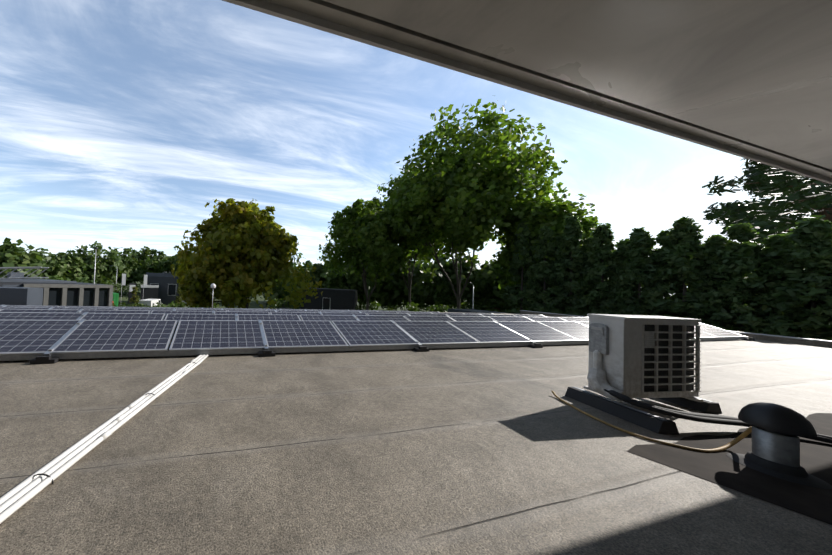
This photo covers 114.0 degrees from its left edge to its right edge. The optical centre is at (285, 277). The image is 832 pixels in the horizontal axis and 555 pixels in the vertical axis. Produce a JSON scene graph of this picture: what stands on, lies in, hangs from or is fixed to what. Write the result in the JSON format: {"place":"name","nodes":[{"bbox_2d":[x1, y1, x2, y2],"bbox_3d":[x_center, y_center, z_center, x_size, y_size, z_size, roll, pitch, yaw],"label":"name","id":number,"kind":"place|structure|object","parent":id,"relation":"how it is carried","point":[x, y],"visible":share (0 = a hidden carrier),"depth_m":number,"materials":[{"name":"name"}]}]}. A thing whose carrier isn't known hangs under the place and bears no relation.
{"place":"outdoors","nodes":[
{"label":"outdoors","id":0,"kind":"place"},
{"bbox_2d":[96,281,469,311],"bbox_3d":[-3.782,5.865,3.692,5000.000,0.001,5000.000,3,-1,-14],"label":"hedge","id":1,"kind":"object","parent":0,"point":[253,304],"depth_m":68.66,"materials":[{"name":"green plant"}]},
{"bbox_2d":[0,237,43,278],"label":"tree trunk limbs","id":2,"kind":"object","parent":1,"relation":"on","point":[12,255],"visible":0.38,"depth_m":39.70,"materials":[{"name":"green plant"}]},
{"bbox_2d":[0,267,48,305],"bbox_3d":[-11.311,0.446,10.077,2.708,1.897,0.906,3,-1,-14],"label":"building","id":3,"kind":"structure","parent":1,"relation":"on","point":[20,296],"depth_m":9.93,"materials":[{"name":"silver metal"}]},
{"bbox_2d":[0,272,76,286],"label":"building","id":4,"kind":"structure","parent":1,"relation":"on","point":[11,282],"depth_m":29.70,"materials":[{"name":"grey metal"}]},
{"bbox_2d":[25,248,86,280],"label":"tree trunk limbs","id":5,"kind":"object","parent":1,"relation":"on","point":[56,269],"visible":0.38,"depth_m":63.75,"materials":[{"name":"green plant"}]},
{"bbox_2d":[23,282,112,306],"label":"building","id":6,"kind":"structure","parent":1,"relation":"on","point":[83,294],"depth_m":31.24,"materials":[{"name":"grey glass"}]},
{"bbox_2d":[49,244,115,284],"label":"tree trunk limbs","id":7,"kind":"object","parent":1,"relation":"on","point":[84,260],"visible":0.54,"depth_m":71.43,"materials":[{"name":"green plant"}]},
{"bbox_2d":[93,247,97,283],"bbox_3d":[-26.629,0.706,34.951,0.480,9.820,0.480,3,-1,-14],"label":"street light","id":8,"kind":"object","parent":1,"relation":"on","point":[95,264],"visible":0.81,"depth_m":34.93,"materials":[{"name":"silver metal"}]},
{"bbox_2d":[113,293,118,305],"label":"green container","id":9,"kind":"object","parent":1,"relation":"on","point":[115,297],"visible":0.15,"depth_m":49.23,"materials":[{"name":"green plastic"}]},
{"bbox_2d":[86,241,145,290],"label":"tree trunk limbs","id":10,"kind":"object","parent":1,"relation":"on","point":[115,257],"visible":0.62,"depth_m":79.06,"materials":[{"name":"green plant"}]},
{"bbox_2d":[129,286,138,306],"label":"bush","id":11,"kind":"object","parent":1,"relation":"on","point":[135,298],"visible":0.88,"depth_m":40.10,"materials":[{"name":"green plant"}]},
{"bbox_2d":[121,273,147,304],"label":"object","id":12,"kind":"object","parent":1,"relation":"on","point":[131,285],"visible":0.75,"depth_m":44.07,"materials":[{"name":"white paint"}]},
{"bbox_2d":[123,246,167,283],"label":"tree trunk limbs","id":13,"kind":"object","parent":1,"relation":"on","point":[149,264],"visible":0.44,"depth_m":87.18,"materials":[{"name":"green plant"}]},
{"bbox_2d":[140,285,158,299],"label":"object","id":14,"kind":"object","parent":1,"relation":"on","point":[150,291],"visible":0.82,"depth_m":52.27,"materials":[{"name":"metal"}]},
{"bbox_2d":[138,299,162,306],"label":"white van","id":15,"kind":"object","parent":1,"relation":"on","point":[149,302],"visible":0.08,"depth_m":41.74,"materials":[{"name":"white paint"}]},
{"bbox_2d":[112,301,218,307],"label":"roadside shrubs","id":16,"kind":"object","parent":1,"relation":"on","point":[173,304],"visible":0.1,"depth_m":42.61,"materials":[{"name":"green plant"}]},
{"bbox_2d":[146,272,185,304],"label":"grey unit","id":17,"kind":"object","parent":1,"relation":"on","point":[167,283],"visible":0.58,"depth_m":55.48,"materials":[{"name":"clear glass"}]},
{"bbox_2d":[46,277,288,303],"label":"hedge","id":18,"kind":"object","parent":1,"relation":"on","point":[117,287],"visible":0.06,"depth_m":57.72,"materials":[{"name":"green plant"}]},
{"bbox_2d":[158,252,196,273],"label":"tree trunk limbs","id":19,"kind":"object","parent":1,"relation":"on","point":[165,264],"visible":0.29,"depth_m":84.06,"materials":[{"name":"green plant"}]},
{"bbox_2d":[175,287,181,303],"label":"bush","id":20,"kind":"object","parent":1,"relation":"on","point":[178,298],"visible":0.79,"depth_m":47.51,"materials":[{"name":"green plant"}]},
{"bbox_2d":[170,198,322,308],"bbox_3d":[-3.909,-0.171,26.581,15.952,16.118,14.314,3,-1,-14],"label":"tree","id":21,"kind":"object","parent":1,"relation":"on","point":[244,250],"visible":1,"depth_m":22.89,"materials":[{"name":"green plant"}]},
{"bbox_2d":[259,253,312,303],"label":"tree limbs","id":22,"kind":"object","parent":1,"relation":"on","point":[276,289],"visible":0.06,"depth_m":65.23,"materials":[{"name":"green plant"}]},
{"bbox_2d":[267,260,359,308],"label":"tree limbs","id":23,"kind":"object","parent":1,"relation":"on","point":[320,273],"visible":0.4,"depth_m":55.54,"materials":[{"name":"green plant"}]},
{"bbox_2d":[300,288,357,309],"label":"black clad building","id":24,"kind":"structure","parent":1,"relation":"on","point":[336,299],"depth_m":39.23,"materials":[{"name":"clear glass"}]},
{"bbox_2d":[320,249,400,309],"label":"tree limbs","id":25,"kind":"object","parent":1,"relation":"on","point":[375,295],"visible":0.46,"depth_m":52.99,"materials":[{"name":"green plant"}]},
{"bbox_2d":[317,198,417,309],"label":"oak tree limbs","id":26,"kind":"object","parent":1,"relation":"on","point":[367,237],"visible":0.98,"depth_m":31.97,"materials":[{"name":"green plant"}]},
{"bbox_2d":[269,299,527,311],"bbox_3d":[16.896,5.581,36.398,41.551,4.601,8.700,2,-1,30],"label":"hedge behind oaks","id":27,"kind":"object","parent":1,"relation":"on","point":[411,307],"visible":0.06,"depth_m":38.91,"materials":[{"name":"green plant"}]},
{"bbox_2d":[281,287,528,311],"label":"hedge behind oaks","id":28,"kind":"object","parent":1,"relation":"on","point":[477,307],"visible":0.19,"depth_m":48.02,"materials":[{"name":"green plant"}]},
{"bbox_2d":[374,253,446,310],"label":"tree limbs","id":29,"kind":"object","parent":1,"relation":"on","point":[398,286],"visible":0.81,"depth_m":51.86,"materials":[{"name":"green plant"}]},
{"bbox_2d":[369,171,461,310],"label":"oak tree limbs","id":30,"kind":"object","parent":1,"relation":"on","point":[375,200],"visible":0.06,"depth_m":42.53,"materials":[{"name":"green plant"}]},
{"bbox_2d":[424,254,481,311],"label":"tree limbs","id":31,"kind":"object","parent":1,"relation":"on","point":[444,282],"visible":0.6,"depth_m":51.52,"materials":[{"name":"green plant"}]},
{"bbox_2d":[467,282,473,308],"bbox_3d":[23.163,4.082,31.535,1.769,6.940,0.280,3,-1,-34],"label":"street lamp","id":32,"kind":"object","parent":1,"relation":"on","point":[472,296],"visible":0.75,"depth_m":31.96,"materials":[{"name":"silver metal"}]},
{"bbox_2d":[448,309,503,312],"bbox_3d":[17.823,4.784,11.165,2.760,4.375,22.000,3,-1,-14],"label":"annex roof","id":33,"kind":"object","parent":1,"relation":"on","point":[468,310],"visible":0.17,"depth_m":20.30,"materials":[{"name":"metal"}]},
{"bbox_2d":[387,95,570,308],"bbox_3d":[20.665,-5.255,28.418,19.821,25.297,14.723,3,-1,-14],"label":"tree","id":34,"kind":"object","parent":1,"relation":"on","point":[463,198],"visible":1,"depth_m":24.36,"materials":[{"name":"green plant"}]},
{"bbox_2d":[462,259,519,311],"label":"tree limbs","id":35,"kind":"object","parent":1,"relation":"on","point":[485,275],"visible":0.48,"depth_m":46.10,"materials":[{"name":"green plant"}]},
{"bbox_2d":[515,240,546,311],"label":"conifer tree","id":36,"kind":"object","parent":1,"relation":"on","point":[527,275],"visible":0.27,"depth_m":21.73,"materials":[{"name":"green plant"}]},
{"bbox_2d":[521,226,566,312],"bbox_3d":[21.663,1.441,20.827,3.318,11.631,3.633,3,-1,-14],"label":"conifer tree","id":37,"kind":"object","parent":1,"relation":"on","point":[540,252],"visible":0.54,"depth_m":20.83,"materials":[{"name":"green plant"}]},
{"bbox_2d":[489,185,599,288],"bbox_3d":[23.889,-0.803,23.330,6.889,16.476,7.625,3,-1,-14],"label":"tree","id":38,"kind":"object","parent":1,"relation":"on","point":[551,217],"visible":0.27,"depth_m":22.34,"materials":[{"name":"green plant"}]},
{"bbox_2d":[543,234,579,313],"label":"conifer tree","id":39,"kind":"object","parent":1,"relation":"on","point":[556,247],"visible":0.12,"depth_m":20.29,"materials":[{"name":"green plant"}]},
{"bbox_2d":[546,215,586,315],"bbox_3d":[22.024,1.164,19.338,3.101,12.150,3.386,3,-1,-14],"label":"conifer tree","id":40,"kind":"object","parent":1,"relation":"on","point":[571,236],"visible":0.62,"depth_m":19.20,"materials":[{"name":"green plant"}]},
{"bbox_2d":[564,236,608,316],"bbox_3d":[22.471,2.054,18.708,3.106,10.380,3.387,2,-1,12],"label":"conifer tree","id":41,"kind":"object","parent":1,"relation":"on","point":[586,264],"visible":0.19,"depth_m":18.49,"materials":[{"name":"green plant"}]},
{"bbox_2d":[577,223,622,313],"bbox_3d":[22.260,1.658,17.783,3.290,11.115,3.328,3,-2,-40],"label":"thuja hedge","id":42,"kind":"object","parent":1,"relation":"on","point":[600,254],"visible":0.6,"depth_m":17.61,"materials":[{"name":"green plant"}]},
{"bbox_2d":[601,238,646,314],"bbox_3d":[23.171,2.358,16.851,3.451,10.058,3.391,3,-1,-14],"label":"conifer tree","id":43,"kind":"object","parent":1,"relation":"on","point":[619,252],"visible":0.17,"depth_m":16.98,"materials":[{"name":"green plant"}]},
{"bbox_2d":[616,227,664,314],"bbox_3d":[22.923,2.014,16.360,3.329,10.529,3.230,3,-1,-14],"label":"thuja hedge","id":44,"kind":"object","parent":1,"relation":"on","point":[639,268],"visible":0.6,"depth_m":15.98,"materials":[{"name":"green plant"}]},
{"bbox_2d":[633,229,690,317],"bbox_3d":[23.541,2.146,15.431,3.328,10.327,3.288,3,-1,-14],"label":"conifer tree","id":45,"kind":"object","parent":1,"relation":"on","point":[660,239],"visible":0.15,"depth_m":15.42,"materials":[{"name":"green plant"}]},
{"bbox_2d":[649,216,728,328],"bbox_3d":[23.169,1.780,14.545,3.308,10.805,3.437,3,-1,-14],"label":"thuja hedge","id":46,"kind":"object","parent":1,"relation":"on","point":[683,252],"visible":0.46,"depth_m":14.41,"materials":[{"name":"green plant"}]},
{"bbox_2d":[682,234,747,330],"bbox_3d":[23.694,2.420,13.971,3.489,9.683,3.108,2,-1,11],"label":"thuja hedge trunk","id":47,"kind":"object","parent":1,"relation":"on","point":[712,243],"visible":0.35,"depth_m":13.90,"materials":[{"name":"green plant"}]},
{"bbox_2d":[695,223,789,333],"bbox_3d":[23.771,2.166,13.050,3.564,10.139,3.327,3,-1,-14],"label":"thuja hedge","id":48,"kind":"object","parent":1,"relation":"on","point":[742,259],"visible":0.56,"depth_m":12.82,"materials":[{"name":"green plant"}]},
{"bbox_2d":[656,158,831,329],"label":"pine tree branches","id":49,"kind":"object","parent":1,"relation":"on","point":[797,195],"visible":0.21,"depth_m":14.25,"materials":[{"name":"green plant"}]},
{"bbox_2d":[739,234,828,338],"bbox_3d":[24.237,2.507,12.504,3.046,9.350,3.422,2,-1,11],"label":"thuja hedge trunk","id":50,"kind":"object","parent":1,"relation":"on","point":[775,244],"visible":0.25,"depth_m":12.24,"materials":[{"name":"green plant"}]},
{"bbox_2d":[762,215,831,336],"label":"thuja hedge","id":51,"kind":"object","parent":1,"relation":"on","point":[806,254],"visible":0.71,"depth_m":11.39,"materials":[{"name":"green plant"}]},
{"bbox_2d":[799,273,831,340],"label":"tree","id":52,"kind":"object","parent":1,"relation":"on","point":[826,333],"visible":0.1,"depth_m":11.14,"materials":[{"name":"green plant"}]},
{"bbox_2d":[0,0,814,294],"label":"sky","id":53,"kind":"structure","parent":0,"point":[121,120],"materials":[{"name":"blue"}]},
{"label":"building walls","id":54,"kind":"object","parent":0,"visible":0},
{"bbox_2d":[0,312,831,554],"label":"roof deck","id":55,"kind":"structure","parent":54,"relation":"on","point":[503,450],"depth_m":1.93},
{"bbox_2d":[0,354,208,523],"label":"conduit bundle","id":56,"kind":"object","parent":55,"relation":"on","point":[16,498],"visible":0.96,"depth_m":1.84,"materials":[{"name":"white plastic"}]},
{"bbox_2d":[211,284,215,307],"bbox_3d":[-3.333,1.014,11.464,0.300,1.475,0.300,3,-1,-14],"label":"lamp post","id":57,"kind":"object","parent":55,"relation":"on","point":[213,285],"visible":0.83,"depth_m":11.45,"materials":[{"name":"white metal"}]},
{"bbox_2d":[0,305,754,363],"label":"solar panel frames","id":58,"kind":"structure","parent":55,"relation":"on","point":[35,334],"depth_m":5.38,"materials":[{"name":"glass"}]},
{"bbox_2d":[222,0,831,183],"bbox_3d":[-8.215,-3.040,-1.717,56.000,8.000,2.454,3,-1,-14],"label":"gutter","id":59,"kind":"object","parent":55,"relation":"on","point":[750,79],"depth_m":1.77,"materials":[{"name":"paint"}]},
{"bbox_2d":[583,314,702,401],"bbox_3d":[4.380,0.969,3.126,1.298,0.971,0.429,2,-1,-8],"label":"outdoor ac unit","id":60,"kind":"object","parent":55,"relation":"on","point":[640,356],"visible":1,"depth_m":3.00,"materials":[{"name":"white metal"}]},
{"bbox_2d":[603,389,831,443],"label":"ac refrigerant pipes","id":61,"kind":"object","parent":60,"relation":"attached to","point":[713,418],"visible":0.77,"depth_m":2.51,"materials":[{"name":"black rubber"}]},
{"bbox_2d":[565,387,721,434],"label":"ac support blocks","id":62,"kind":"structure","parent":55,"relation":"on","point":[647,420],"depth_m":2.87,"materials":[{"name":"black rubber"}]},
{"bbox_2d":[551,391,751,452],"bbox_3d":[3.547,1.392,2.622,0.558,0.278,1.273,3,-1,-26],"label":"cable","id":63,"kind":"object","parent":55,"relation":"on","point":[744,434],"visible":0.94,"depth_m":2.25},
{"bbox_2d":[520,310,831,347],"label":"roof kerb","id":64,"kind":"structure","parent":55,"relation":"on","point":[803,341],"depth_m":8.69,"materials":[{"name":"grey metal"}]},
{"bbox_2d":[627,413,831,524],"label":"felt patch under vent","id":65,"kind":"object","parent":55,"relation":"on","point":[722,468],"visible":0.68,"depth_m":2.02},
{"bbox_2d":[726,402,831,488],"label":"roof vent","id":66,"kind":"object","parent":65,"relation":"on","point":[778,431],"visible":1,"depth_m":1.95,"materials":[{"name":"black metal"}]}
]}

